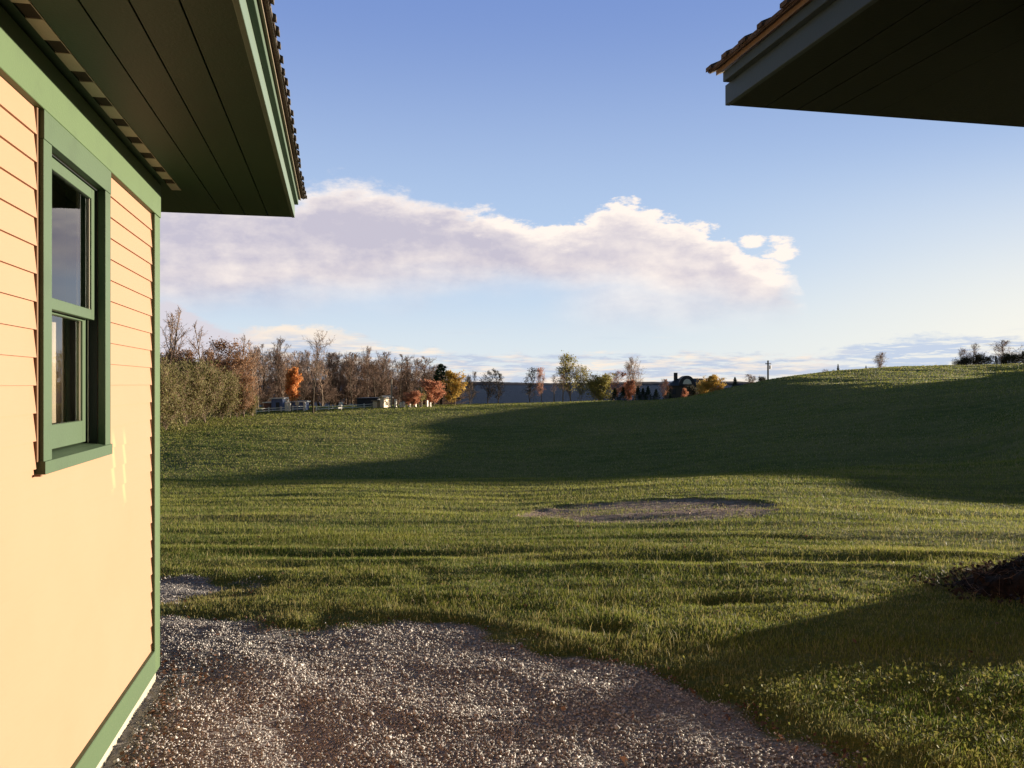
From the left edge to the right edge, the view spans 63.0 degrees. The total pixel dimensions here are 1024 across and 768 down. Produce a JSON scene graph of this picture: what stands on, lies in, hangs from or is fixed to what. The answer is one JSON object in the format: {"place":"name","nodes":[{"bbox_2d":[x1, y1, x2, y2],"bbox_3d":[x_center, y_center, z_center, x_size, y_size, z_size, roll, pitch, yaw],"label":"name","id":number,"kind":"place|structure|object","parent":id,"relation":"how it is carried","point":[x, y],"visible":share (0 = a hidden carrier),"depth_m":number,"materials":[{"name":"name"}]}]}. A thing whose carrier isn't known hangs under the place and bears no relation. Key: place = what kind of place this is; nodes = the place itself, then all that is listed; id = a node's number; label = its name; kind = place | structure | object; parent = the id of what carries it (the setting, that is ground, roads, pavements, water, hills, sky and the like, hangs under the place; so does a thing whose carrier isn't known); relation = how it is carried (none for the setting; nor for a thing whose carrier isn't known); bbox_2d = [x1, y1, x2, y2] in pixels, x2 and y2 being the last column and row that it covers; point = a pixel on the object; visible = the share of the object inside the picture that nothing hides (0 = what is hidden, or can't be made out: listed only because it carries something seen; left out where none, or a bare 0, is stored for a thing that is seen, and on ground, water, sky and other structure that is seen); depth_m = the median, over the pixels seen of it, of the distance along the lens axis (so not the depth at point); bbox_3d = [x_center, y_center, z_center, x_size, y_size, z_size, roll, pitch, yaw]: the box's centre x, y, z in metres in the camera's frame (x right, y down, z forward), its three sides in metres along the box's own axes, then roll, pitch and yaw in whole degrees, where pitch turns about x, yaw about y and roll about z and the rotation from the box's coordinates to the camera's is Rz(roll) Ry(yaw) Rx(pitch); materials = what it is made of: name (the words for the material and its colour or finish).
{"place":"outdoors","nodes":[
{"label":"outdoors","id":0,"kind":"place"},
{"bbox_2d":[113,573,874,767],"bbox_3d":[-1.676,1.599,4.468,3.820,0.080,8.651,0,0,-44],"label":"gravel","id":1,"kind":"structure","parent":0,"point":[630,727],"depth_m":4.08,"materials":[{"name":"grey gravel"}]},
{"bbox_2d":[256,385,736,406],"bbox_3d":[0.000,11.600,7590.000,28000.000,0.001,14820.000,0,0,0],"label":"lake water","id":2,"kind":"structure","parent":0,"point":[514,394],"depth_m":842.30,"materials":[{"name":"blue liquid"}]},
{"bbox_2d":[250,380,750,384],"bbox_3d":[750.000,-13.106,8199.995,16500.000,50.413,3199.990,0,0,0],"label":"shore hills","id":3,"kind":"structure","parent":0,"point":[643,383],"depth_m":7179.59,"materials":[{"name":"plant"}]},
{"bbox_2d":[102,363,1023,767],"bbox_3d":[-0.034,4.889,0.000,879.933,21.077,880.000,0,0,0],"label":"ground","id":4,"kind":"structure","parent":0,"point":[724,453],"depth_m":6.91,"materials":[{"name":"green plant"}]},
{"bbox_2d":[0,0,306,767],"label":"clapboard house","id":5,"kind":"structure","parent":4,"relation":"on","point":[124,124],"depth_m":3.15,"materials":[{"name":"beige paint"}]},
{"bbox_2d":[52,316,65,423],"bbox_3d":[-1.792,0.010,3.140,0.038,0.680,0.950,0,0,-12],"label":"curtain","id":6,"kind":"object","parent":5,"relation":"hanging from","point":[58,369],"visible":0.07,"depth_m":3.39,"materials":[{"name":"beige fabric"}]},
{"bbox_2d":[33,107,112,476],"bbox_3d":[-1.684,-0.299,3.106,0.158,1.199,0.859,0,0,-12],"label":"window","id":7,"kind":"structure","parent":5,"relation":"in","point":[85,435],"depth_m":3.38,"materials":[{"name":"green paint"}]},
{"bbox_2d":[160,313,181,361],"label":"bare tree","id":8,"kind":"object","parent":4,"relation":"on","point":[170,328],"visible":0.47,"depth_m":127.06,"materials":[{"name":"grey plant"}]},
{"bbox_2d":[160,352,182,430],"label":"bush","id":9,"kind":"object","parent":4,"relation":"on","point":[164,381],"visible":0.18,"depth_m":98.27,"materials":[{"name":"green plant"}]},
{"bbox_2d":[163,307,193,356],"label":"bare tree","id":10,"kind":"object","parent":4,"relation":"on","point":[177,327],"visible":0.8,"depth_m":123.75,"materials":[{"name":"brown plant"}]},
{"bbox_2d":[160,361,197,429],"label":"bush","id":11,"kind":"object","parent":4,"relation":"on","point":[181,375],"visible":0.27,"depth_m":101.69,"materials":[{"name":"green plant"}]},
{"bbox_2d":[160,349,202,420],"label":"autumn tree","id":12,"kind":"object","parent":4,"relation":"on","point":[169,356],"visible":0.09,"depth_m":117.07,"materials":[{"name":"brown plant"}]},
{"bbox_2d":[162,358,217,425],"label":"bush","id":13,"kind":"object","parent":4,"relation":"on","point":[197,377],"visible":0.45,"depth_m":106.43,"materials":[{"name":"green plant"}]},
{"bbox_2d":[183,321,207,416],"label":"bare tree","id":14,"kind":"object","parent":4,"relation":"on","point":[198,340],"visible":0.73,"depth_m":126.11,"materials":[{"name":"brown plant"}]},
{"bbox_2d":[171,344,226,417],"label":"autumn tree","id":15,"kind":"object","parent":4,"relation":"on","point":[189,355],"visible":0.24,"depth_m":118.53,"materials":[{"name":"brown plant"}]},
{"bbox_2d":[177,356,232,422],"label":"bush","id":16,"kind":"object","parent":4,"relation":"on","point":[216,379],"visible":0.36,"depth_m":111.05,"materials":[{"name":"green plant"}]},
{"bbox_2d":[202,349,233,415],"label":"autumn tree","id":17,"kind":"object","parent":4,"relation":"on","point":[210,354],"visible":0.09,"depth_m":122.89,"materials":[{"name":"brown plant"}]},
{"bbox_2d":[206,369,245,419],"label":"bush","id":18,"kind":"object","parent":4,"relation":"on","point":[227,404],"visible":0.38,"depth_m":116.40,"materials":[{"name":"green plant"}]},
{"bbox_2d":[202,336,263,417],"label":"autumn tree","id":19,"kind":"object","parent":4,"relation":"on","point":[238,364],"visible":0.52,"depth_m":120.42,"materials":[{"name":"brown plant"}]},
{"bbox_2d":[230,379,255,417],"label":"bush","id":20,"kind":"object","parent":4,"relation":"on","point":[239,409],"visible":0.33,"depth_m":121.22,"materials":[{"name":"green plant"}]},
{"bbox_2d":[235,333,252,414],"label":"bare tree","id":21,"kind":"object","parent":4,"relation":"on","point":[243,348],"visible":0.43,"depth_m":125.66,"materials":[{"name":"brown plant"}]},
{"bbox_2d":[234,374,259,417],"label":"autumn tree","id":22,"kind":"object","parent":4,"relation":"on","point":[253,392],"visible":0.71,"depth_m":120.74,"materials":[{"name":"brown plant"}]},
{"bbox_2d":[244,339,259,415],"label":"bare tree","id":23,"kind":"object","parent":4,"relation":"on","point":[252,373],"visible":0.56,"depth_m":126.99,"materials":[{"name":"brown plant"}]},
{"bbox_2d":[245,393,260,415],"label":"bush","id":24,"kind":"object","parent":4,"relation":"on","point":[249,412],"visible":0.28,"depth_m":125.74,"materials":[{"name":"green plant"}]},
{"bbox_2d":[243,349,267,388],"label":"bare tree","id":25,"kind":"object","parent":4,"relation":"on","point":[260,371],"visible":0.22,"depth_m":170.67,"materials":[{"name":"brown plant"}]},
{"bbox_2d":[249,350,270,407],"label":"bare tree","id":26,"kind":"object","parent":4,"relation":"on","point":[255,366],"visible":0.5,"depth_m":155.23,"materials":[{"name":"brown plant"}]},
{"bbox_2d":[251,344,273,400],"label":"bare tree","id":27,"kind":"object","parent":4,"relation":"on","point":[264,361],"visible":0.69,"depth_m":164.12,"materials":[{"name":"brown plant"}]},
{"bbox_2d":[259,384,280,407],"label":"bare tree","id":28,"kind":"object","parent":4,"relation":"on","point":[269,393],"visible":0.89,"depth_m":157.83,"materials":[{"name":"brown plant"}]},
{"bbox_2d":[265,336,290,397],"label":"bare tree","id":29,"kind":"object","parent":4,"relation":"on","point":[274,352],"visible":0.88,"depth_m":160.78,"materials":[{"name":"brown plant"}]},
{"bbox_2d":[270,397,288,410],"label":"shed","id":30,"kind":"structure","parent":4,"relation":"on","point":[276,403],"depth_m":141.00,"materials":[{"name":"blue paint"}]},
{"bbox_2d":[256,406,302,412],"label":"rail fence","id":31,"kind":"object","parent":4,"relation":"on","point":[269,408],"visible":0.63,"depth_m":137.16,"materials":[{"name":"white paint"}]},
{"bbox_2d":[268,352,291,396],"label":"bare tree","id":32,"kind":"object","parent":4,"relation":"on","point":[281,379],"visible":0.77,"depth_m":160.67,"materials":[{"name":"brown plant"}]},
{"bbox_2d":[282,367,303,403],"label":"autumn tree","id":33,"kind":"object","parent":4,"relation":"on","point":[293,380],"visible":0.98,"depth_m":135.44,"materials":[{"name":"orange plant"}]},
{"bbox_2d":[284,351,302,385],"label":"bare tree","id":34,"kind":"object","parent":4,"relation":"on","point":[291,358],"visible":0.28,"depth_m":194.00,"materials":[{"name":"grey plant"}]},
{"bbox_2d":[290,401,310,409],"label":"shed","id":35,"kind":"structure","parent":4,"relation":"on","point":[301,404],"depth_m":143.00,"materials":[{"name":"blue paint"}]},
{"bbox_2d":[295,366,318,400],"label":"bare tree","id":36,"kind":"object","parent":4,"relation":"on","point":[302,390],"visible":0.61,"depth_m":166.14,"materials":[{"name":"brown plant"}]},
{"bbox_2d":[297,350,321,405],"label":"bare tree","id":37,"kind":"object","parent":4,"relation":"on","point":[307,355],"visible":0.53,"depth_m":184.86,"materials":[{"name":"brown plant"}]},
{"bbox_2d":[292,329,334,412],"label":"bare tree","id":38,"kind":"object","parent":4,"relation":"on","point":[317,350],"visible":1,"depth_m":127.77,"materials":[{"name":"brown plant"}]},
{"bbox_2d":[307,361,331,405],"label":"bare tree","id":39,"kind":"object","parent":4,"relation":"on","point":[320,384],"visible":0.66,"depth_m":172.86,"materials":[{"name":"brown plant"}]},
{"bbox_2d":[314,388,340,404],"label":"bare tree","id":40,"kind":"object","parent":4,"relation":"on","point":[327,399],"visible":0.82,"depth_m":175.79,"materials":[{"name":"brown plant"}]},
{"bbox_2d":[315,383,340,405],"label":"bare tree","id":41,"kind":"object","parent":4,"relation":"on","point":[331,395],"visible":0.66,"depth_m":177.92,"materials":[{"name":"brown plant"}]},
{"bbox_2d":[316,352,345,387],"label":"bare tree","id":42,"kind":"object","parent":4,"relation":"on","point":[330,367],"visible":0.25,"depth_m":193.14,"materials":[{"name":"brown plant"}]},
{"bbox_2d":[319,353,343,405],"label":"bare tree","id":43,"kind":"object","parent":4,"relation":"on","point":[335,370],"visible":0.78,"depth_m":182.47,"materials":[{"name":"brown plant"}]},
{"bbox_2d":[321,352,351,404],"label":"bare tree","id":44,"kind":"object","parent":4,"relation":"on","point":[336,381],"visible":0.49,"depth_m":189.26,"materials":[{"name":"brown plant"}]},
{"bbox_2d":[316,404,370,410],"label":"rail fence","id":45,"kind":"object","parent":4,"relation":"on","point":[341,407],"visible":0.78,"depth_m":142.10,"materials":[{"name":"white paint"}]},
{"bbox_2d":[337,358,358,403],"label":"bare tree","id":46,"kind":"object","parent":4,"relation":"on","point":[347,377],"visible":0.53,"depth_m":187.50,"materials":[{"name":"brown plant"}]},
{"bbox_2d":[337,352,360,403],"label":"bare tree","id":47,"kind":"object","parent":4,"relation":"on","point":[345,356],"visible":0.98,"depth_m":184.15,"materials":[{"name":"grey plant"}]},
{"bbox_2d":[340,386,364,404],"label":"bare tree","id":48,"kind":"object","parent":4,"relation":"on","point":[349,400],"visible":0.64,"depth_m":186.78,"materials":[{"name":"brown plant"}]},
{"bbox_2d":[345,353,369,397],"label":"bare tree","id":49,"kind":"object","parent":4,"relation":"on","point":[359,377],"visible":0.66,"depth_m":191.62,"materials":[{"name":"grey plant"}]},
{"bbox_2d":[355,397,379,406],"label":"barn","id":50,"kind":"structure","parent":4,"relation":"on","point":[364,400],"depth_m":157.00,"materials":[{"name":"black"}]},
{"bbox_2d":[357,346,381,396],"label":"bare tree","id":51,"kind":"object","parent":4,"relation":"on","point":[366,384],"visible":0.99,"depth_m":189.20,"materials":[{"name":"brown plant"}]},
{"bbox_2d":[359,360,386,396],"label":"bare tree","id":52,"kind":"object","parent":4,"relation":"on","point":[372,373],"visible":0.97,"depth_m":189.52,"materials":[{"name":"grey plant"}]},
{"bbox_2d":[362,352,405,396],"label":"bare tree","id":53,"kind":"object","parent":4,"relation":"on","point":[381,364],"visible":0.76,"depth_m":196.43,"materials":[{"name":"brown plant"}]},
{"bbox_2d":[378,395,393,407],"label":"cottage","id":54,"kind":"structure","parent":4,"relation":"on","point":[385,401],"depth_m":146.34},
{"bbox_2d":[381,358,402,394],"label":"bare tree","id":55,"kind":"object","parent":4,"relation":"on","point":[388,363],"visible":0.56,"depth_m":200.80,"materials":[{"name":"brown plant"}]},
{"bbox_2d":[389,354,416,404],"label":"bare tree","id":56,"kind":"object","parent":4,"relation":"on","point":[400,385],"visible":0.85,"depth_m":203.02,"materials":[{"name":"brown plant"}]},
{"bbox_2d":[396,362,422,404],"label":"bare tree","id":57,"kind":"object","parent":4,"relation":"on","point":[409,389],"visible":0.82,"depth_m":205.37,"materials":[{"name":"brown plant"}]},
{"bbox_2d":[402,390,424,406],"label":"autumn tree","id":58,"kind":"object","parent":4,"relation":"on","point":[415,397],"visible":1,"depth_m":142.58,"materials":[{"name":"brown plant"}]},
{"bbox_2d":[404,358,425,389],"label":"bare tree","id":59,"kind":"object","parent":4,"relation":"on","point":[415,364],"visible":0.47,"depth_m":213.99,"materials":[{"name":"brown plant"}]},
{"bbox_2d":[414,387,427,406],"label":"autumn tree","id":60,"kind":"object","parent":4,"relation":"on","point":[421,397],"visible":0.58,"depth_m":146.04,"materials":[{"name":"brown plant"}]},
{"bbox_2d":[414,356,435,398],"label":"bare tree","id":61,"kind":"object","parent":4,"relation":"on","point":[422,366],"visible":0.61,"depth_m":215.57,"materials":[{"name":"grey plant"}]},
{"bbox_2d":[418,365,436,399],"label":"bare tree","id":62,"kind":"object","parent":4,"relation":"on","point":[424,376],"visible":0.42,"depth_m":210.15,"materials":[{"name":"brown plant"}]},
{"bbox_2d":[419,379,447,404],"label":"autumn tree","id":63,"kind":"object","parent":4,"relation":"on","point":[430,385],"visible":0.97,"depth_m":148.11,"materials":[{"name":"red plant"}]},
{"bbox_2d":[425,364,460,404],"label":"pine tree","id":64,"kind":"object","parent":4,"relation":"on","point":[440,367],"visible":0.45,"depth_m":159.61,"materials":[{"name":"green plant"}]},
{"bbox_2d":[441,369,467,402],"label":"autumn tree","id":65,"kind":"object","parent":4,"relation":"on","point":[454,381],"visible":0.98,"depth_m":154.30,"materials":[{"name":"yellow plant"}]},
{"bbox_2d":[463,377,476,401],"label":"tree","id":66,"kind":"object","parent":4,"relation":"on","point":[472,395],"visible":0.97,"depth_m":155.86,"materials":[{"name":"brown plant"}]},
{"bbox_2d":[466,371,478,402],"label":"autumn tree","id":67,"kind":"object","parent":4,"relation":"on","point":[474,384],"visible":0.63,"depth_m":162.02,"materials":[{"name":"brown plant"}]},
{"bbox_2d":[478,368,497,402],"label":"tree","id":68,"kind":"object","parent":4,"relation":"on","point":[490,381],"visible":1,"depth_m":163.04,"materials":[{"name":"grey plant"}]},
{"bbox_2d":[491,372,505,402],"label":"tree","id":69,"kind":"object","parent":4,"relation":"on","point":[498,384],"visible":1,"depth_m":162.95,"materials":[{"name":"grey plant"}]},
{"bbox_2d":[521,367,541,401],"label":"tree","id":70,"kind":"object","parent":4,"relation":"on","point":[530,384],"visible":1,"depth_m":165.60,"materials":[{"name":"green plant"}]},
{"bbox_2d":[534,367,545,401],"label":"autumn tree","id":71,"kind":"object","parent":4,"relation":"on","point":[541,389],"visible":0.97,"depth_m":166.01,"materials":[{"name":"brown plant"}]},
{"bbox_2d":[554,350,589,400],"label":"autumn tree","id":72,"kind":"object","parent":4,"relation":"on","point":[566,367],"visible":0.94,"depth_m":174.02,"materials":[{"name":"green plant"}]},
{"bbox_2d":[573,366,590,400],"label":"autumn tree","id":73,"kind":"object","parent":4,"relation":"on","point":[579,388],"visible":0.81,"depth_m":175.82,"materials":[{"name":"green plant"}]},
{"bbox_2d":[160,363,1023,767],"bbox_3d":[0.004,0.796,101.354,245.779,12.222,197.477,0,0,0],"label":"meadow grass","id":74,"kind":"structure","parent":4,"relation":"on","point":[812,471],"depth_m":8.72,"materials":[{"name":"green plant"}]},
{"bbox_2d":[585,372,614,400],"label":"bush","id":75,"kind":"object","parent":4,"relation":"on","point":[599,393],"visible":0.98,"depth_m":178.90,"materials":[{"name":"green plant"}]},
{"bbox_2d":[610,388,619,400],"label":"spruce tree","id":76,"kind":"object","parent":4,"relation":"on","point":[614,394],"visible":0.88,"depth_m":177.89,"materials":[{"name":"green plant"}]},
{"bbox_2d":[608,370,627,400],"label":"autumn tree","id":77,"kind":"object","parent":4,"relation":"on","point":[617,381],"visible":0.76,"depth_m":183.83,"materials":[{"name":"brown plant"}]},
{"bbox_2d":[618,387,627,400],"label":"spruce tree","id":78,"kind":"object","parent":4,"relation":"on","point":[623,392],"visible":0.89,"depth_m":177.86,"materials":[{"name":"green plant"}]},
{"bbox_2d":[623,379,636,399],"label":"autumn tree","id":79,"kind":"object","parent":4,"relation":"on","point":[629,388],"visible":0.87,"depth_m":183.46,"materials":[{"name":"brown plant"}]},
{"bbox_2d":[624,356,646,392],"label":"autumn tree","id":80,"kind":"object","parent":4,"relation":"on","point":[630,369],"visible":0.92,"depth_m":185.60,"materials":[{"name":"brown plant"}]},
{"bbox_2d":[632,386,641,399],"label":"spruce tree","id":81,"kind":"object","parent":4,"relation":"on","point":[637,393],"visible":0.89,"depth_m":177.82,"materials":[{"name":"green plant"}]},
{"bbox_2d":[514,498,780,522],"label":"bare soil","id":82,"kind":"structure","parent":4,"relation":"on","point":[663,511],"depth_m":11.37,"materials":[{"name":"soil"}]},
{"bbox_2d":[659,379,669,397],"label":"autumn tree","id":83,"kind":"object","parent":4,"relation":"on","point":[664,392],"visible":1,"depth_m":175.97,"materials":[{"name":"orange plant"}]},
{"bbox_2d":[665,373,707,398],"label":"lakeside house","id":84,"kind":"structure","parent":4,"relation":"on","point":[676,385],"depth_m":215.18,"materials":[{"name":"black paint"}]},
{"bbox_2d":[685,384,699,395],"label":"bush","id":85,"kind":"object","parent":4,"relation":"on","point":[691,389],"visible":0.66,"depth_m":205.31,"materials":[{"name":"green plant"}]},
{"bbox_2d":[695,378,711,393],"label":"bush","id":86,"kind":"object","parent":4,"relation":"on","point":[702,389],"visible":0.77,"depth_m":189.37,"materials":[{"name":"yellow plant"}]},
{"bbox_2d":[700,374,727,391],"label":"autumn tree","id":87,"kind":"object","parent":4,"relation":"on","point":[714,380],"visible":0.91,"depth_m":187.66,"materials":[{"name":"yellow plant"}]},
{"bbox_2d":[745,374,757,383],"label":"autumn tree","id":88,"kind":"object","parent":4,"relation":"on","point":[753,379],"visible":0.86,"depth_m":195.62,"materials":[{"name":"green plant"}]},
{"bbox_2d":[671,655,1023,767],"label":"clover weeds","id":89,"kind":"object","parent":4,"relation":"on","point":[927,722],"visible":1,"depth_m":4.04,"materials":[{"name":"green plant"}]},
{"bbox_2d":[706,0,1023,126],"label":"clapboard house","id":90,"kind":"structure","parent":4,"relation":"on","point":[961,61],"depth_m":2.84,"materials":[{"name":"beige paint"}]},
{"bbox_2d":[872,352,886,367],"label":"autumn tree","id":91,"kind":"object","parent":4,"relation":"on","point":[880,361],"visible":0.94,"depth_m":211.40,"materials":[{"name":"brown plant"}]},
{"bbox_2d":[951,356,972,364],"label":"bush","id":92,"kind":"object","parent":4,"relation":"on","point":[963,361],"visible":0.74,"depth_m":206.95,"materials":[{"name":"black plant"}]},
{"bbox_2d":[910,544,1023,604],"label":"brush heap","id":93,"kind":"object","parent":4,"relation":"on","point":[1004,579],"visible":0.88,"depth_m":6.35,"materials":[{"name":"plant"}]},
{"bbox_2d":[957,342,979,364],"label":"bare tree","id":94,"kind":"object","parent":4,"relation":"on","point":[973,351],"visible":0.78,"depth_m":208.52,"materials":[{"name":"grey plant"}]},
{"bbox_2d":[963,352,999,364],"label":"bush","id":95,"kind":"object","parent":4,"relation":"on","point":[978,358],"visible":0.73,"depth_m":207.02,"materials":[{"name":"black plant"}]},
{"bbox_2d":[987,340,1022,362],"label":"bare tree","id":96,"kind":"object","parent":4,"relation":"on","point":[1001,346],"visible":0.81,"depth_m":208.73,"materials":[{"name":"grey plant"}]},
{"bbox_2d":[997,351,1019,363],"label":"bush","id":97,"kind":"object","parent":4,"relation":"on","point":[1007,357],"visible":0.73,"depth_m":206.17,"materials":[{"name":"black plant"}]},
{"bbox_2d":[1014,349,1023,362],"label":"bush","id":98,"kind":"object","parent":4,"relation":"on","point":[1021,358],"visible":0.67,"depth_m":207.52,"materials":[{"name":"black plant"}]},
{"bbox_2d":[120,494,1011,767],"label":"fallen leaves","id":99,"kind":"object","parent":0,"point":[563,708],"visible":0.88,"depth_m":5.88,"materials":[{"name":"brown plant"}]},
{"bbox_2d":[160,0,1023,382],"label":"sky","id":100,"kind":"structure","parent":0,"point":[505,186],"materials":[{"name":"blue"}]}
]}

